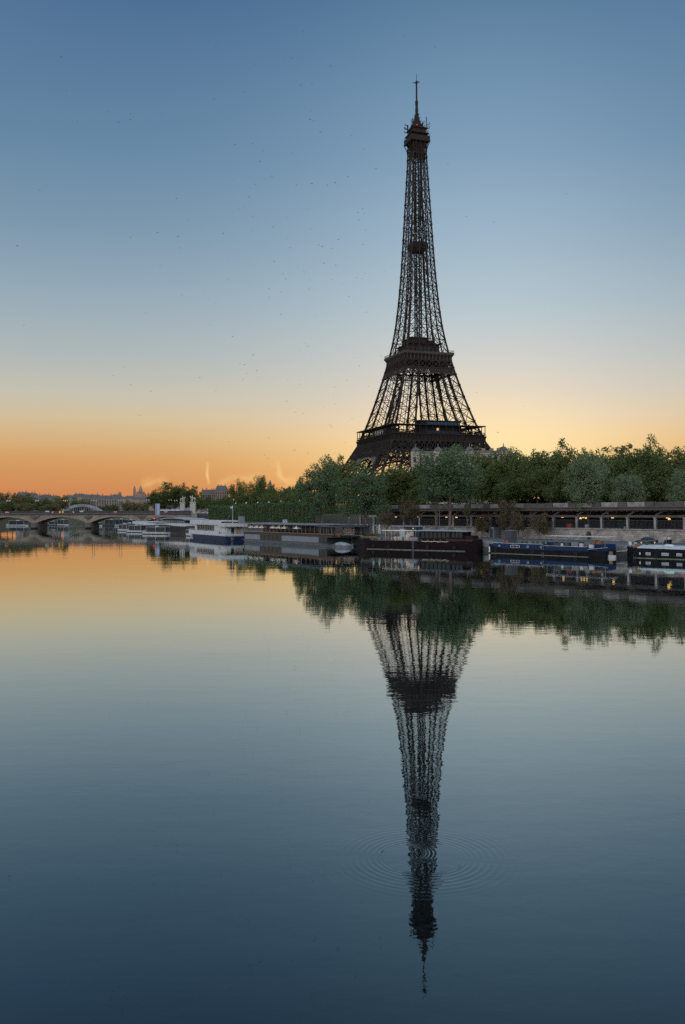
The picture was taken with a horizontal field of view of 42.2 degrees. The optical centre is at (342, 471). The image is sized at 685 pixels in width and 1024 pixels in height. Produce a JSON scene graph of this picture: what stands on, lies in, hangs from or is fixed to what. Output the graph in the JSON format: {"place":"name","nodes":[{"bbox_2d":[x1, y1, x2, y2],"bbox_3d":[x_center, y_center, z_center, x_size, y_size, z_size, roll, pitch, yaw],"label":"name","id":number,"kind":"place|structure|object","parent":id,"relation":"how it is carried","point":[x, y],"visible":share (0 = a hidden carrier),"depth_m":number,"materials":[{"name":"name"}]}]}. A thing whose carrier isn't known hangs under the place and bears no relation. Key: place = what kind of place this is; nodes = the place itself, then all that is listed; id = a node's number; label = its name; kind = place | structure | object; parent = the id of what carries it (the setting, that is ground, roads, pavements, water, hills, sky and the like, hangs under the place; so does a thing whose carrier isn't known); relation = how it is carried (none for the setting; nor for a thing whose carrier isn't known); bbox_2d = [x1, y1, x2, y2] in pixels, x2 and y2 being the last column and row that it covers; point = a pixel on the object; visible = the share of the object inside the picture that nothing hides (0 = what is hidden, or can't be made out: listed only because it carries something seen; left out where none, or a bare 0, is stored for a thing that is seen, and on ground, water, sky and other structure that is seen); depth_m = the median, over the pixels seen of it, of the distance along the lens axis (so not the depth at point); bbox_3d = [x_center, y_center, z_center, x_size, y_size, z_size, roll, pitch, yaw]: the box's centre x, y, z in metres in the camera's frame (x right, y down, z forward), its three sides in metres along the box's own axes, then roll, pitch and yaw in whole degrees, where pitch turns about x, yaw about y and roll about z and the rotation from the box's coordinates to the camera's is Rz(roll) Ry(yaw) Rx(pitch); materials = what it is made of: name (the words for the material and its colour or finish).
{"place":"outdoors","nodes":[
{"label":"outdoors","id":0,"kind":"place"},
{"bbox_2d":[0,517,174,524],"bbox_3d":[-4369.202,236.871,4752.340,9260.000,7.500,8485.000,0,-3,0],"label":"bank ground","id":1,"kind":"structure","parent":0,"point":[70,521],"depth_m":732.08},
{"bbox_2d":[0,492,11,510],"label":"broadleaf tree","id":2,"kind":"object","parent":1,"relation":"on","point":[2,497],"visible":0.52,"depth_m":690.90,"materials":[{"name":"green plant"}]},
{"bbox_2d":[0,501,16,510],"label":"broadleaf tree","id":3,"kind":"object","parent":1,"relation":"on","point":[6,506],"visible":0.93,"depth_m":656.26,"materials":[{"name":"green plant"}]},
{"bbox_2d":[6,492,22,504],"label":"broadleaf tree","id":4,"kind":"object","parent":1,"relation":"on","point":[17,500],"visible":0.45,"depth_m":698.10,"materials":[{"name":"green plant"}]},
{"bbox_2d":[14,502,34,510],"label":"broadleaf tree","id":5,"kind":"object","parent":1,"relation":"on","point":[21,506],"visible":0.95,"depth_m":647.40,"materials":[{"name":"green plant"}]},
{"bbox_2d":[27,496,42,510],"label":"broadleaf tree","id":6,"kind":"object","parent":1,"relation":"on","point":[31,499],"visible":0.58,"depth_m":697.09,"materials":[{"name":"green plant"}]},
{"bbox_2d":[40,497,57,510],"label":"broadleaf tree","id":7,"kind":"object","parent":1,"relation":"on","point":[45,501],"visible":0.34,"depth_m":716.73,"materials":[{"name":"green plant"}]},
{"bbox_2d":[41,504,59,510],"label":"broadleaf tree","id":8,"kind":"object","parent":1,"relation":"on","point":[48,507],"visible":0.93,"depth_m":656.11,"materials":[{"name":"green plant"}]},
{"bbox_2d":[51,495,69,510],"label":"broadleaf tree","id":9,"kind":"object","parent":1,"relation":"on","point":[61,501],"visible":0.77,"depth_m":737.98,"materials":[{"name":"green plant"}]},
{"bbox_2d":[69,498,82,510],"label":"broadleaf tree","id":10,"kind":"object","parent":1,"relation":"on","point":[73,502],"visible":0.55,"depth_m":896.83,"materials":[{"name":"green plant"}]},
{"bbox_2d":[62,504,102,510],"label":"arch footbridge","id":11,"kind":"object","parent":1,"relation":"on","point":[88,506],"visible":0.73,"depth_m":799.35,"materials":[{"name":"grey metal"}]},
{"bbox_2d":[78,500,93,510],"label":"broadleaf tree","id":12,"kind":"object","parent":1,"relation":"on","point":[86,503],"visible":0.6,"depth_m":897.45,"materials":[{"name":"green plant"}]},
{"bbox_2d":[82,493,100,510],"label":"skyline block","id":13,"kind":"structure","parent":1,"relation":"on","point":[86,497],"depth_m":1099.63,"materials":[{"name":"stone"}]},
{"bbox_2d":[96,494,123,510],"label":"skyline block","id":14,"kind":"structure","parent":1,"relation":"on","point":[106,500],"depth_m":999.66,"materials":[{"name":"stone"}]},
{"bbox_2d":[120,500,133,510],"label":"broadleaf tree","id":15,"kind":"object","parent":1,"relation":"on","point":[125,506],"visible":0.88,"depth_m":936.48,"materials":[{"name":"green plant"}]},
{"bbox_2d":[129,502,141,510],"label":"broadleaf tree","id":16,"kind":"object","parent":1,"relation":"on","point":[134,506],"visible":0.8,"depth_m":925.98,"materials":[{"name":"green plant"}]},
{"bbox_2d":[138,502,150,510],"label":"broadleaf tree","id":17,"kind":"object","parent":1,"relation":"on","point":[143,507],"visible":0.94,"depth_m":797.44,"materials":[{"name":"green plant"}]},
{"bbox_2d":[201,488,214,510],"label":"apartment block","id":18,"kind":"structure","parent":1,"relation":"on","point":[209,492],"depth_m":899.91,"materials":[{"name":"stone"}]},
{"bbox_2d":[215,484,227,502],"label":"apartment block","id":19,"kind":"structure","parent":1,"relation":"on","point":[220,491],"depth_m":889.95,"materials":[{"name":"stone"}]},
{"bbox_2d":[2,503,200,512],"bbox_3d":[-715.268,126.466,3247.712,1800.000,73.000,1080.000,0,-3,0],"label":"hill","id":20,"kind":"structure","parent":0,"point":[188,509],"depth_m":2911.60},
{"bbox_2d":[133,485,146,496],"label":"domed church","id":21,"kind":"structure","parent":20,"relation":"on","point":[140,493],"depth_m":2999.12,"materials":[{"name":"stone"}]},
{"bbox_2d":[180,496,185,510],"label":"equestrian statue","id":22,"kind":"object","parent":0,"point":[182,505],"visible":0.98,"depth_m":537.29,"materials":[{"name":"stone"}]},
{"bbox_2d":[0,522,684,1023],"bbox_3d":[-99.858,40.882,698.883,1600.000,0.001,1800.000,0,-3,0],"label":"river","id":23,"kind":"structure","parent":0,"point":[246,782],"depth_m":29.34,"materials":[{"name":"liquid"}]},
{"bbox_2d":[6,520,27,525],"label":"river launch","id":24,"kind":"object","parent":23,"relation":"on","point":[17,523],"visible":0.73,"depth_m":617.83,"materials":[{"name":"white paint"}]},
{"bbox_2d":[0,511,207,528],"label":"stone bridge","id":25,"kind":"structure","parent":23,"relation":"in","point":[40,519],"depth_m":514.23,"materials":[{"name":"grey stone"}]},
{"bbox_2d":[189,495,195,512],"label":"equestrian statue","id":26,"kind":"object","parent":25,"relation":"on","point":[192,507],"visible":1,"depth_m":515.26,"materials":[{"name":"stone"}]},
{"bbox_2d":[103,519,114,525],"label":"moored barge","id":27,"kind":"object","parent":23,"relation":"on","point":[109,522],"visible":0.76,"depth_m":606.82,"materials":[{"name":"metal"}]},
{"bbox_2d":[118,523,130,530],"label":"river launch","id":28,"kind":"object","parent":23,"relation":"on","point":[123,527],"visible":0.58,"depth_m":435.49,"materials":[{"name":"white paint"}]},
{"bbox_2d":[126,524,145,532],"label":"river launch","id":29,"kind":"object","parent":23,"relation":"on","point":[136,528],"visible":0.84,"depth_m":401.66,"materials":[{"name":"white paint"}]},
{"bbox_2d":[142,526,169,533],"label":"river launch","id":30,"kind":"object","parent":23,"relation":"on","point":[157,530],"visible":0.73,"depth_m":368.71,"materials":[{"name":"white paint"}]},
{"bbox_2d":[132,517,208,533],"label":"excursion boat","id":31,"kind":"object","parent":23,"relation":"on","point":[183,525],"visible":0.75,"depth_m":378.76,"materials":[{"name":"metal"}]},
{"bbox_2d":[189,507,247,540],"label":"passenger ship","id":32,"kind":"object","parent":23,"relation":"on","point":[225,530],"visible":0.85,"depth_m":285.04,"materials":[{"name":"white paint"}]},
{"bbox_2d":[238,519,364,546],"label":"restaurant boat","id":33,"kind":"object","parent":23,"relation":"on","point":[313,534],"visible":0.92,"depth_m":246.33,"materials":[{"name":"grey metal"}]},
{"bbox_2d":[335,542,351,547],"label":"covered dinghy","id":34,"kind":"object","parent":23,"relation":"on","point":[341,545],"visible":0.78,"depth_m":223.43,"materials":[{"name":"grey fabric"}]},
{"bbox_2d":[334,525,373,545],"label":"landing stage","id":35,"kind":"object","parent":23,"relation":"on","point":[350,531],"visible":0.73,"depth_m":234.42,"materials":[{"name":"metal"}]},
{"bbox_2d":[359,530,482,551],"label":"dark barge","id":36,"kind":"object","parent":23,"relation":"on","point":[447,540],"visible":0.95,"depth_m":205.59,"materials":[{"name":"black paint"}]},
{"bbox_2d":[489,535,625,557],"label":"blue barge","id":37,"kind":"object","parent":23,"relation":"on","point":[597,548],"visible":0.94,"depth_m":179.63,"materials":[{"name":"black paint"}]},
{"bbox_2d":[627,542,684,559],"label":"black barge","id":38,"kind":"object","parent":23,"relation":"on","point":[647,550],"visible":0.92,"depth_m":167.39,"materials":[{"name":"paint"}]},
{"bbox_2d":[0,0,684,498],"label":"sky","id":39,"kind":"structure","parent":0,"point":[557,129],"materials":[{"name":"blue"}]},
{"bbox_2d":[319,514,387,523],"bbox_3d":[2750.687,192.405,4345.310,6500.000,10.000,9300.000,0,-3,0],"label":"ground","id":40,"kind":"structure","parent":0,"point":[334,518],"depth_m":320.68,"materials":[{"name":"concrete"}]},
{"bbox_2d":[145,489,171,509],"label":"broadleaf tree","id":41,"kind":"object","parent":40,"relation":"on","point":[150,500],"visible":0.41,"depth_m":645.15,"materials":[{"name":"green plant"}]},
{"bbox_2d":[153,481,190,509],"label":"broadleaf tree","id":42,"kind":"object","parent":40,"relation":"on","point":[167,496],"visible":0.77,"depth_m":634.13,"materials":[{"name":"green plant"}]},
{"bbox_2d":[179,485,204,508],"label":"broadleaf tree","id":43,"kind":"object","parent":40,"relation":"on","point":[188,499],"visible":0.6,"depth_m":631.84,"materials":[{"name":"green plant"}]},
{"bbox_2d":[195,496,205,511],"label":"broadleaf tree","id":44,"kind":"object","parent":40,"relation":"on","point":[200,503],"visible":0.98,"depth_m":558.13,"materials":[{"name":"green plant"}]},
{"bbox_2d":[206,498,223,511],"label":"broadleaf tree","id":45,"kind":"object","parent":40,"relation":"on","point":[214,502],"visible":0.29,"depth_m":469.45,"materials":[{"name":"green plant"}]},
{"bbox_2d":[218,497,232,505],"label":"broadleaf tree","id":46,"kind":"object","parent":40,"relation":"on","point":[228,500],"visible":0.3,"depth_m":478.64,"materials":[{"name":"green plant"}]},
{"bbox_2d":[224,478,247,505],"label":"broadleaf tree","id":47,"kind":"object","parent":40,"relation":"on","point":[240,489],"visible":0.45,"depth_m":518.23,"materials":[{"name":"green plant"}]},
{"bbox_2d":[235,489,255,505],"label":"broadleaf tree","id":48,"kind":"object","parent":40,"relation":"on","point":[243,500],"visible":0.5,"depth_m":448.86,"materials":[{"name":"green plant"}]},
{"bbox_2d":[247,475,276,507],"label":"broadleaf tree","id":49,"kind":"object","parent":40,"relation":"on","point":[259,489],"visible":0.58,"depth_m":528.11,"materials":[{"name":"green plant"}]},
{"bbox_2d":[256,492,277,504],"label":"broadleaf tree","id":50,"kind":"object","parent":40,"relation":"on","point":[266,498],"visible":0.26,"depth_m":439.49,"materials":[{"name":"green plant"}]},
{"bbox_2d":[290,476,310,506],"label":"broadleaf tree","id":51,"kind":"object","parent":40,"relation":"on","point":[294,488],"visible":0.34,"depth_m":343.41,"materials":[{"name":"green plant"}]},
{"bbox_2d":[294,454,343,522],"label":"broadleaf tree","id":52,"kind":"object","parent":40,"relation":"on","point":[320,483],"visible":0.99,"depth_m":288.37,"materials":[{"name":"green plant"}]},
{"bbox_2d":[319,453,358,514],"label":"broadleaf tree","id":53,"kind":"object","parent":40,"relation":"on","point":[343,475],"visible":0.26,"depth_m":328.04,"materials":[{"name":"green plant"}]},
{"bbox_2d":[377,462,426,504],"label":"broadleaf tree","id":54,"kind":"object","parent":40,"relation":"on","point":[397,481],"visible":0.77,"depth_m":314.43,"materials":[{"name":"green plant"}]},
{"bbox_2d":[330,74,490,504],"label":"lattice tower","id":55,"kind":"structure","parent":40,"relation":"on","point":[420,355],"depth_m":647.79,"materials":[{"name":"metal"}]},
{"bbox_2d":[405,476,437,504],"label":"broadleaf tree","id":56,"kind":"object","parent":40,"relation":"on","point":[412,493],"visible":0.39,"depth_m":299.63,"materials":[{"name":"green plant"}]},
{"bbox_2d":[435,492,457,503],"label":"broadleaf tree","id":57,"kind":"object","parent":40,"relation":"on","point":[444,499],"visible":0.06,"depth_m":310.12,"materials":[{"name":"green plant"}]},
{"bbox_2d":[411,443,509,503],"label":"domed building","id":58,"kind":"structure","parent":40,"relation":"on","point":[437,449],"depth_m":418.56,"materials":[{"name":"stone"}]},
{"bbox_2d":[445,491,480,503],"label":"broadleaf tree","id":59,"kind":"object","parent":40,"relation":"on","point":[458,500],"visible":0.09,"depth_m":298.89,"materials":[{"name":"green plant"}]},
{"bbox_2d":[275,487,675,513],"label":"undergrowth","id":60,"kind":"object","parent":40,"relation":"on","point":[287,491],"visible":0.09,"depth_m":335.88,"materials":[{"name":"green plant"}]},
{"bbox_2d":[457,446,500,503],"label":"broadleaf tree","id":61,"kind":"object","parent":40,"relation":"on","point":[482,462],"visible":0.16,"depth_m":290.45,"materials":[{"name":"green plant"}]},
{"bbox_2d":[471,467,504,503],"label":"broadleaf tree","id":62,"kind":"object","parent":40,"relation":"on","point":[487,494],"visible":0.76,"depth_m":277.97,"materials":[{"name":"green plant"}]},
{"bbox_2d":[476,446,521,490],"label":"broadleaf tree","id":63,"kind":"object","parent":40,"relation":"on","point":[495,465],"visible":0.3,"depth_m":281.85,"materials":[{"name":"green plant"}]},
{"bbox_2d":[493,468,531,503],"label":"broadleaf tree","id":64,"kind":"object","parent":40,"relation":"on","point":[504,480],"visible":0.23,"depth_m":267.48,"materials":[{"name":"green plant"}]},
{"bbox_2d":[499,448,544,503],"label":"broadleaf tree","id":65,"kind":"object","parent":40,"relation":"on","point":[513,464],"visible":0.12,"depth_m":274.99,"materials":[{"name":"green plant"}]},
{"bbox_2d":[496,462,572,503],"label":"broadleaf tree","id":66,"kind":"object","parent":40,"relation":"on","point":[535,482],"visible":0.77,"depth_m":255.50,"materials":[{"name":"green plant"}]},
{"bbox_2d":[518,450,561,502],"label":"broadleaf tree","id":67,"kind":"object","parent":40,"relation":"on","point":[540,462],"visible":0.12,"depth_m":266.76,"materials":[{"name":"green plant"}]},
{"bbox_2d":[541,473,582,502],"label":"broadleaf tree","id":68,"kind":"object","parent":40,"relation":"on","point":[554,492],"visible":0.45,"depth_m":245.31,"materials":[{"name":"green plant"}]},
{"bbox_2d":[545,437,587,502],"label":"broadleaf tree","id":69,"kind":"object","parent":40,"relation":"on","point":[562,461],"visible":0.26,"depth_m":259.81,"materials":[{"name":"green plant"}]},
{"bbox_2d":[569,445,612,492],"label":"broadleaf tree","id":70,"kind":"object","parent":40,"relation":"on","point":[596,455],"visible":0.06,"depth_m":256.09,"materials":[{"name":"green plant"}]},
{"bbox_2d":[594,446,633,501],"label":"broadleaf tree","id":71,"kind":"object","parent":40,"relation":"on","point":[612,462],"visible":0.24,"depth_m":246.85,"materials":[{"name":"green plant"}]},
{"bbox_2d":[609,442,666,500],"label":"broadleaf tree","id":72,"kind":"object","parent":40,"relation":"on","point":[640,459],"visible":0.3,"depth_m":243.15,"materials":[{"name":"green plant"}]},
{"bbox_2d":[630,433,667,463],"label":"broadleaf tree","id":73,"kind":"object","parent":40,"relation":"on","point":[659,450],"visible":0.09,"depth_m":250.34,"materials":[{"name":"green plant"}]},
{"bbox_2d":[628,460,683,501],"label":"broadleaf tree","id":74,"kind":"object","parent":40,"relation":"on","point":[657,487],"visible":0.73,"depth_m":229.57,"materials":[{"name":"green plant"}]},
{"bbox_2d":[646,446,684,499],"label":"broadleaf tree","id":75,"kind":"object","parent":40,"relation":"on","point":[679,456],"visible":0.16,"depth_m":238.66,"materials":[{"name":"green plant"}]},
{"bbox_2d":[243,521,682,533],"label":"terrace","id":76,"kind":"structure","parent":0,"point":[339,529],"depth_m":288.61,"materials":[{"name":"stone"}]},
{"bbox_2d":[208,504,241,519],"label":"clipped hedge","id":77,"kind":"object","parent":76,"relation":"on","point":[221,512],"visible":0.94,"depth_m":426.35,"materials":[{"name":"green plant"}]},
{"bbox_2d":[238,500,320,522],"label":"clipped hedge","id":78,"kind":"object","parent":76,"relation":"on","point":[290,512],"visible":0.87,"depth_m":329.14,"materials":[{"name":"green plant"}]},
{"bbox_2d":[360,501,684,529],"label":"colonnade","id":79,"kind":"object","parent":76,"relation":"on","point":[654,515],"visible":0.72,"depth_m":217.81,"materials":[{"name":"concrete"}]},
{"bbox_2d":[560,452,613,523],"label":"broadleaf tree","id":80,"kind":"object","parent":76,"relation":"on","point":[595,477],"visible":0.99,"depth_m":209.95,"materials":[{"name":"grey plant"}]},
{"bbox_2d":[610,471,649,514],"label":"broadleaf tree","id":81,"kind":"object","parent":76,"relation":"on","point":[626,490],"visible":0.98,"depth_m":204.99,"materials":[{"name":"green plant"}]},
{"bbox_2d":[617,512,642,528],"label":"understorey tree","id":82,"kind":"object","parent":76,"relation":"on","point":[631,518],"visible":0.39,"depth_m":205.69,"materials":[{"name":"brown plant"}]},
{"bbox_2d":[665,467,684,514],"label":"broadleaf tree","id":83,"kind":"object","parent":76,"relation":"on","point":[679,493],"visible":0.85,"depth_m":195.43,"materials":[{"name":"green plant"}]},
{"bbox_2d":[243,529,684,556],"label":"quay","id":84,"kind":"structure","parent":0,"point":[622,554],"depth_m":202.31,"materials":[{"name":"stone"}]},
{"bbox_2d":[335,460,392,524],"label":"broadleaf tree","id":85,"kind":"object","parent":84,"relation":"on","point":[369,500],"visible":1,"depth_m":259.36,"materials":[{"name":"green plant"}]},
{"bbox_2d":[356,531,378,538],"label":"planter","id":86,"kind":"object","parent":84,"relation":"on","point":[374,535],"visible":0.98,"depth_m":229.12,"materials":[{"name":"green wood"}]},
{"bbox_2d":[377,512,395,535],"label":"quay shrub","id":87,"kind":"object","parent":84,"relation":"on","point":[388,519],"visible":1,"depth_m":248.98,"materials":[{"name":"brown plant"}]},
{"bbox_2d":[392,526,424,537],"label":"quay cabin","id":88,"kind":"object","parent":84,"relation":"on","point":[415,533],"visible":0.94,"depth_m":231.44,"materials":[{"name":"metal"}]},
{"bbox_2d":[399,498,419,525],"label":"quay shrub","id":89,"kind":"object","parent":84,"relation":"on","point":[408,512],"visible":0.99,"depth_m":239.00,"materials":[{"name":"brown plant"}]},
{"bbox_2d":[416,460,453,529],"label":"broadleaf tree","id":90,"kind":"object","parent":84,"relation":"on","point":[434,510],"visible":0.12,"depth_m":235.64,"materials":[{"name":"green plant"}]},
{"bbox_2d":[243,532,633,551],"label":"quay coping","id":91,"kind":"object","parent":84,"relation":"on","point":[620,548],"visible":0.12,"depth_m":178.78,"materials":[{"name":"stone"}]},
{"bbox_2d":[413,444,486,529],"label":"broadleaf tree","id":92,"kind":"object","parent":84,"relation":"on","point":[450,468],"visible":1,"depth_m":225.00,"materials":[{"name":"green plant"}]},
{"bbox_2d":[463,507,471,529],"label":"young tree","id":93,"kind":"object","parent":84,"relation":"on","point":[466,511],"visible":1,"depth_m":227.44,"materials":[{"name":"green plant"}]},
{"bbox_2d":[474,512,490,537],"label":"quay shrub","id":94,"kind":"object","parent":84,"relation":"on","point":[484,524],"visible":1,"depth_m":232.40,"materials":[{"name":"brown plant"}]},
{"bbox_2d":[489,526,498,537],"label":"kiosk","id":95,"kind":"object","parent":84,"relation":"on","point":[493,531],"visible":0.91,"depth_m":229.87,"materials":[{"name":"grey metal"}]},
{"bbox_2d":[494,498,518,530],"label":"quay shrub","id":96,"kind":"object","parent":84,"relation":"on","point":[502,521],"visible":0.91,"depth_m":225.22,"materials":[{"name":"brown plant"}]},
{"bbox_2d":[504,530,517,542],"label":"metal container","id":97,"kind":"object","parent":84,"relation":"on","point":[510,535],"visible":0.86,"depth_m":194.87,"materials":[{"name":"metal"}]},
{"bbox_2d":[510,510,525,538],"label":"quay shrub","id":98,"kind":"object","parent":84,"relation":"on","point":[516,523],"visible":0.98,"depth_m":220.82,"materials":[{"name":"brown plant"}]},
{"bbox_2d":[358,524,684,542],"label":"stone wall","id":99,"kind":"structure","parent":84,"relation":"on","point":[659,535],"depth_m":209.60,"materials":[{"name":"stone"}]},
{"bbox_2d":[388,534,684,543],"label":"verge","id":100,"kind":"structure","parent":84,"relation":"on","point":[562,539],"depth_m":208.58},
{"bbox_2d":[527,512,551,539],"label":"quay shrub","id":101,"kind":"object","parent":84,"relation":"on","point":[541,525],"visible":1,"depth_m":215.91,"materials":[{"name":"brown plant"}]},
{"bbox_2d":[635,537,657,543],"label":"parked car","id":102,"kind":"object","parent":84,"relation":"on","point":[651,540],"visible":0.94,"depth_m":184.91,"materials":[{"name":"black paint"}]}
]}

